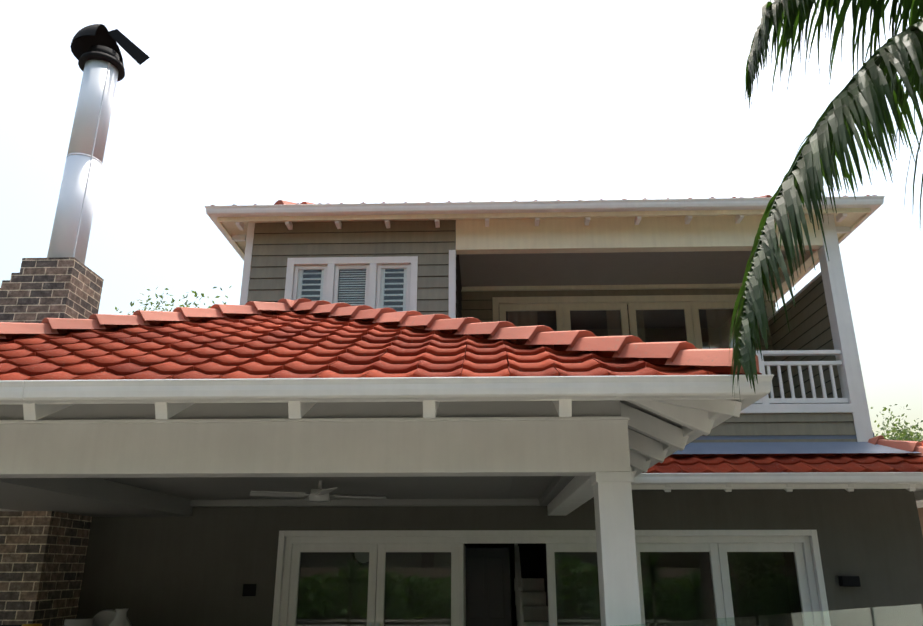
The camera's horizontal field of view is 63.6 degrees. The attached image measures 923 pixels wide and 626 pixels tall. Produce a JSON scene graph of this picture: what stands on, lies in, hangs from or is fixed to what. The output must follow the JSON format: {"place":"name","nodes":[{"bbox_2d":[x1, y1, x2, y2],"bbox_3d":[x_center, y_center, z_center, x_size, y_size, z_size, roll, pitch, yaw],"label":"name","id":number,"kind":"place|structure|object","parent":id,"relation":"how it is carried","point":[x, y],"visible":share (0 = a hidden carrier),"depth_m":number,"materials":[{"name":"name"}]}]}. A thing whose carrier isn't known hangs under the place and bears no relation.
{"place":"outdoors","nodes":[
{"label":"outdoors","id":0,"kind":"place"},
{"bbox_2d":[22,623,41,625],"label":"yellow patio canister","id":1,"kind":"object","parent":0,"point":[36,624],"visible":1,"depth_m":6.65,"materials":[{"name":"yellow"}]},
{"bbox_2d":[64,608,131,625],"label":"outdoor furniture","id":2,"kind":"object","parent":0,"point":[112,617],"visible":1,"depth_m":6.69,"materials":[{"name":"white fabric"}]},
{"bbox_2d":[0,476,574,516],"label":"patio ceiling","id":3,"kind":"structure","parent":0,"point":[172,496],"depth_m":6.70,"materials":[{"name":"white paint"}]},
{"bbox_2d":[250,481,386,502],"bbox_3d":[-1.145,1.423,6.025,0.841,0.200,0.841,-9,-21,25],"label":"ceiling fan","id":4,"kind":"object","parent":3,"relation":"hanging from","point":[319,495],"visible":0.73,"depth_m":5.94},
{"bbox_2d":[0,0,922,440],"label":"sky","id":5,"kind":"structure","parent":0,"point":[236,102],"materials":[{"name":"white"}]},
{"bbox_2d":[466,548,511,625],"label":"house door","id":6,"kind":"structure","parent":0,"point":[488,586],"depth_m":10.47,"materials":[{"name":"black wood"}]},
{"bbox_2d":[514,544,548,625],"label":"staircase","id":7,"kind":"structure","parent":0,"point":[530,603],"depth_m":10.31,"materials":[{"name":"white wood"}]},
{"bbox_2d":[296,544,792,625],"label":"house interior","id":8,"kind":"object","parent":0,"point":[533,563],"visible":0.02,"depth_m":10.56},
{"bbox_2d":[352,552,368,565],"bbox_3d":[-1.267,3.123,9.703,0.320,0.320,0.030,-1,-19,2],"label":"house wall clock","id":9,"kind":"object","parent":8,"relation":"attached to","point":[357,561],"depth_m":9.65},
{"bbox_2d":[354,552,368,562],"bbox_3d":[-1.268,3.117,9.684,0.250,0.250,0.007,-1,-19,2],"label":"house wall clock face","id":10,"kind":"object","parent":9,"relation":"attached to","point":[363,555],"depth_m":9.67},
{"bbox_2d":[296,552,802,625],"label":"glass house doors","id":11,"kind":"structure","parent":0,"point":[556,588],"depth_m":7.83,"materials":[{"name":"glass"}]},
{"bbox_2d":[616,604,922,625],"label":"glass pool fence","id":12,"kind":"object","parent":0,"point":[911,620],"visible":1,"depth_m":5.38,"materials":[{"name":"clear glass"}]},
{"bbox_2d":[642,453,922,472],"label":"skirt roof tiles","id":13,"kind":"object","parent":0,"point":[789,463],"visible":0.54,"depth_m":7.66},
{"bbox_2d":[673,432,919,453],"bbox_3d":[3.183,2.644,11.649,3.789,0.286,8.002,-1,-19,2],"label":"roof flashing","id":14,"kind":"object","parent":13,"relation":"on","point":[769,447],"visible":0.22,"depth_m":8.06,"materials":[{"name":"grey metal"}]},
{"bbox_2d":[868,435,922,455],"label":"roof ridge tiles","id":15,"kind":"object","parent":13,"relation":"on","point":[913,446],"visible":0.85,"depth_m":7.94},
{"label":"lawn","id":16,"kind":"structure","parent":0,"visible":0},
{"bbox_2d":[0,257,103,625],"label":"brick chimney","id":17,"kind":"object","parent":16,"relation":"on","point":[42,558],"visible":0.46,"depth_m":7.61,"materials":[{"name":"brown brick"}]},
{"bbox_2d":[47,59,118,263],"bbox_3d":[-4.452,-1.804,8.802,0.384,2.870,0.384,-1,-19,2],"label":"chimney flue","id":18,"kind":"object","parent":17,"relation":"on","point":[71,230],"visible":0.81,"depth_m":8.64,"materials":[{"name":"silver metal"}]},
{"bbox_2d":[78,51,124,81],"bbox_3d":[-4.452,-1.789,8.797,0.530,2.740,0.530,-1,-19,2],"label":"cowl collar","id":19,"kind":"object","parent":18,"relation":"on","point":[106,57],"visible":0.35,"depth_m":9.06,"materials":[{"name":"black metal"}]},
{"bbox_2d":[70,24,149,65],"bbox_3d":[-4.352,-3.327,9.323,0.960,0.550,0.758,-1,-19,2],"label":"flue cowl","id":20,"kind":"object","parent":19,"relation":"on","point":[98,37],"visible":0.81,"depth_m":9.32,"materials":[{"name":"black metal"}]},
{"bbox_2d":[115,286,230,314],"bbox_3d":[-12.013,5.545,30.802,10.438,13.082,10.130,-1,-19,2],"label":"gum tree","id":21,"kind":"object","parent":16,"relation":"on","point":[173,300],"depth_m":30.75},
{"bbox_2d":[0,398,743,625],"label":"patio timber frame","id":22,"kind":"object","parent":16,"relation":"on","point":[602,459],"visible":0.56,"depth_m":4.51,"materials":[{"name":"white wood"}]},
{"bbox_2d":[0,299,293,338],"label":"roof ridge tiles","id":23,"kind":"object","parent":22,"relation":"on","point":[8,330],"visible":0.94,"depth_m":6.52,"materials":[{"name":"ceramic"}]},
{"bbox_2d":[0,400,681,441],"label":"patio soffit lining","id":24,"kind":"object","parent":22,"relation":"on","point":[347,410],"depth_m":4.62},
{"bbox_2d":[0,310,753,379],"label":"patio roof tiles","id":25,"kind":"object","parent":22,"relation":"on","point":[294,344],"visible":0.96,"depth_m":4.88,"materials":[{"name":"red tile"}]},
{"bbox_2d":[11,312,278,339],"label":"roof tiles","id":26,"kind":"object","parent":25,"relation":"on","point":[118,326],"visible":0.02,"depth_m":6.50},
{"bbox_2d":[301,311,761,374],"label":"roof tiles","id":27,"kind":"object","parent":25,"relation":"on","point":[758,373],"visible":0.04,"depth_m":5.19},
{"bbox_2d":[0,374,773,476],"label":"roof gutter","id":28,"kind":"object","parent":22,"relation":"attached to","point":[397,388],"visible":0.83,"depth_m":3.94,"materials":[{"name":"white metal"}]},
{"bbox_2d":[292,298,759,373],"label":"roof ridge tiles","id":29,"kind":"object","parent":22,"relation":"on","point":[685,353],"visible":0.96,"depth_m":5.01,"materials":[{"name":"ceramic"}]},
{"bbox_2d":[76,489,922,625],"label":"ground floor wall","id":30,"kind":"structure","parent":16,"relation":"on","point":[200,566],"depth_m":7.92,"materials":[{"name":"grey paint"}]},
{"bbox_2d":[242,576,860,595],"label":"wall lights","id":31,"kind":"object","parent":30,"relation":"attached to","point":[844,581],"visible":1,"depth_m":7.60},
{"bbox_2d":[272,530,830,625],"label":"rear door frames","id":32,"kind":"structure","parent":30,"relation":"attached to","point":[717,545],"depth_m":7.89,"materials":[{"name":"white wood"}]},
{"bbox_2d":[369,623,733,625],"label":"door handles","id":33,"kind":"object","parent":32,"relation":"attached to","point":[370,624],"visible":0.49,"depth_m":7.66,"materials":[{"name":"silver metal"}]},
{"bbox_2d":[247,220,856,442],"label":"weatherboards","id":34,"kind":"object","parent":30,"relation":"on","point":[428,243],"visible":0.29,"depth_m":9.19,"materials":[{"name":"grey wood"}]},
{"bbox_2d":[301,225,778,388],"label":"wall","id":35,"kind":"structure","parent":34,"relation":"attached to","point":[769,310],"depth_m":10.93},
{"bbox_2d":[302,269,733,348],"bbox_3d":[1.050,1.185,11.906,6.940,2.700,6.340,-1,-19,2],"label":"interior","id":36,"kind":"object","parent":35,"relation":"in","point":[677,328],"depth_m":12.31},
{"bbox_2d":[507,309,734,348],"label":"curtains","id":37,"kind":"object","parent":36,"relation":"attached to","point":[640,312],"visible":0.02,"depth_m":11.25,"materials":[{"name":"fabric"}]},
{"bbox_2d":[217,208,870,300],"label":"roof eaves","id":38,"kind":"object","parent":34,"relation":"on","point":[854,218],"depth_m":8.97,"materials":[{"name":"beige paint"}]},
{"bbox_2d":[232,213,850,299],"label":"rafter tails","id":39,"kind":"object","parent":38,"relation":"attached to","point":[840,217],"visible":0.21,"depth_m":9.03,"materials":[{"name":"white wood"}]},
{"bbox_2d":[205,196,884,302],"bbox_3d":[1.048,-0.092,12.280,8.048,0.100,7.324,-1,-19,2],"label":"roof gutter","id":40,"kind":"object","parent":38,"relation":"attached to","point":[873,203],"visible":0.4,"depth_m":8.86,"materials":[{"name":"white paint"}]},
{"bbox_2d":[211,195,869,205],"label":"roof tiles","id":41,"kind":"object","parent":40,"relation":"on","point":[494,201],"depth_m":8.91,"materials":[{"name":"ceramic"}]},
{"bbox_2d":[274,200,329,204],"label":"roof hip caps","id":42,"kind":"object","parent":41,"relation":"on","point":[281,202],"visible":0.04,"depth_m":9.69,"materials":[{"name":"ceramic"}]},
{"bbox_2d":[739,195,771,197],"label":"roof hip caps","id":43,"kind":"object","parent":41,"relation":"on","point":[767,196],"visible":0.04,"depth_m":9.75,"materials":[{"name":"ceramic"}]},
{"bbox_2d":[240,214,872,441],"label":"white trim","id":44,"kind":"structure","parent":30,"relation":"on","point":[853,400],"depth_m":8.87,"materials":[{"name":"paint"}]},
{"bbox_2d":[297,269,406,310],"bbox_3d":[-1.332,-0.146,8.995,1.344,0.844,0.001,-1,-19,2],"label":"window glass","id":45,"kind":"object","parent":44,"relation":"on","point":[359,286],"visible":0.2,"depth_m":9.05,"materials":[{"name":"clear glass"}]},
{"bbox_2d":[456,215,822,348],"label":"cream trim","id":46,"kind":"structure","parent":44,"relation":"on","point":[611,235],"depth_m":9.16,"materials":[{"name":"paint"}]},
{"bbox_2d":[506,309,735,348],"bbox_3d":[2.353,0.774,10.800,3.390,1.746,0.001,-1,-19,2],"label":"glass","id":47,"kind":"object","parent":46,"relation":"on","point":[616,317],"visible":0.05,"depth_m":11.01,"materials":[{"name":"glass"}]},
{"bbox_2d":[459,250,794,286],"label":"balcony ceiling","id":48,"kind":"structure","parent":46,"relation":"on","point":[639,268],"depth_m":10.49,"materials":[{"name":"paint"}]},
{"bbox_2d":[631,484,922,500],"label":"roof rafters","id":49,"kind":"object","parent":30,"relation":"attached to","point":[917,489],"visible":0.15,"depth_m":7.41,"materials":[{"name":"white wood"}]},
{"bbox_2d":[631,472,922,484],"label":"roof gutter","id":50,"kind":"object","parent":49,"relation":"attached to","point":[790,478],"visible":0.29,"depth_m":7.33,"materials":[{"name":"white metal"}]},
{"bbox_2d":[729,0,922,401],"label":"palm","id":51,"kind":"object","parent":16,"relation":"on","point":[862,105],"visible":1,"depth_m":3.89,"materials":[{"name":"green plant"}]},
{"bbox_2d":[871,404,922,439],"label":"gum tree","id":52,"kind":"object","parent":16,"relation":"on","point":[890,419],"depth_m":30.34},
{"bbox_2d":[876,413,922,441],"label":"gum tree","id":53,"kind":"object","parent":16,"relation":"on","point":[902,436],"depth_m":29.11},
{"bbox_2d":[917,507,922,534],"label":"neighbour walls","id":54,"kind":"structure","parent":16,"relation":"on","point":[920,512],"depth_m":13.45,"materials":[{"name":"brick"}]},
{"bbox_2d":[916,500,922,507],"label":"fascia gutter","id":55,"kind":"object","parent":54,"relation":"attached to","point":[919,504],"depth_m":12.51,"materials":[{"name":"white metal"}]}
]}

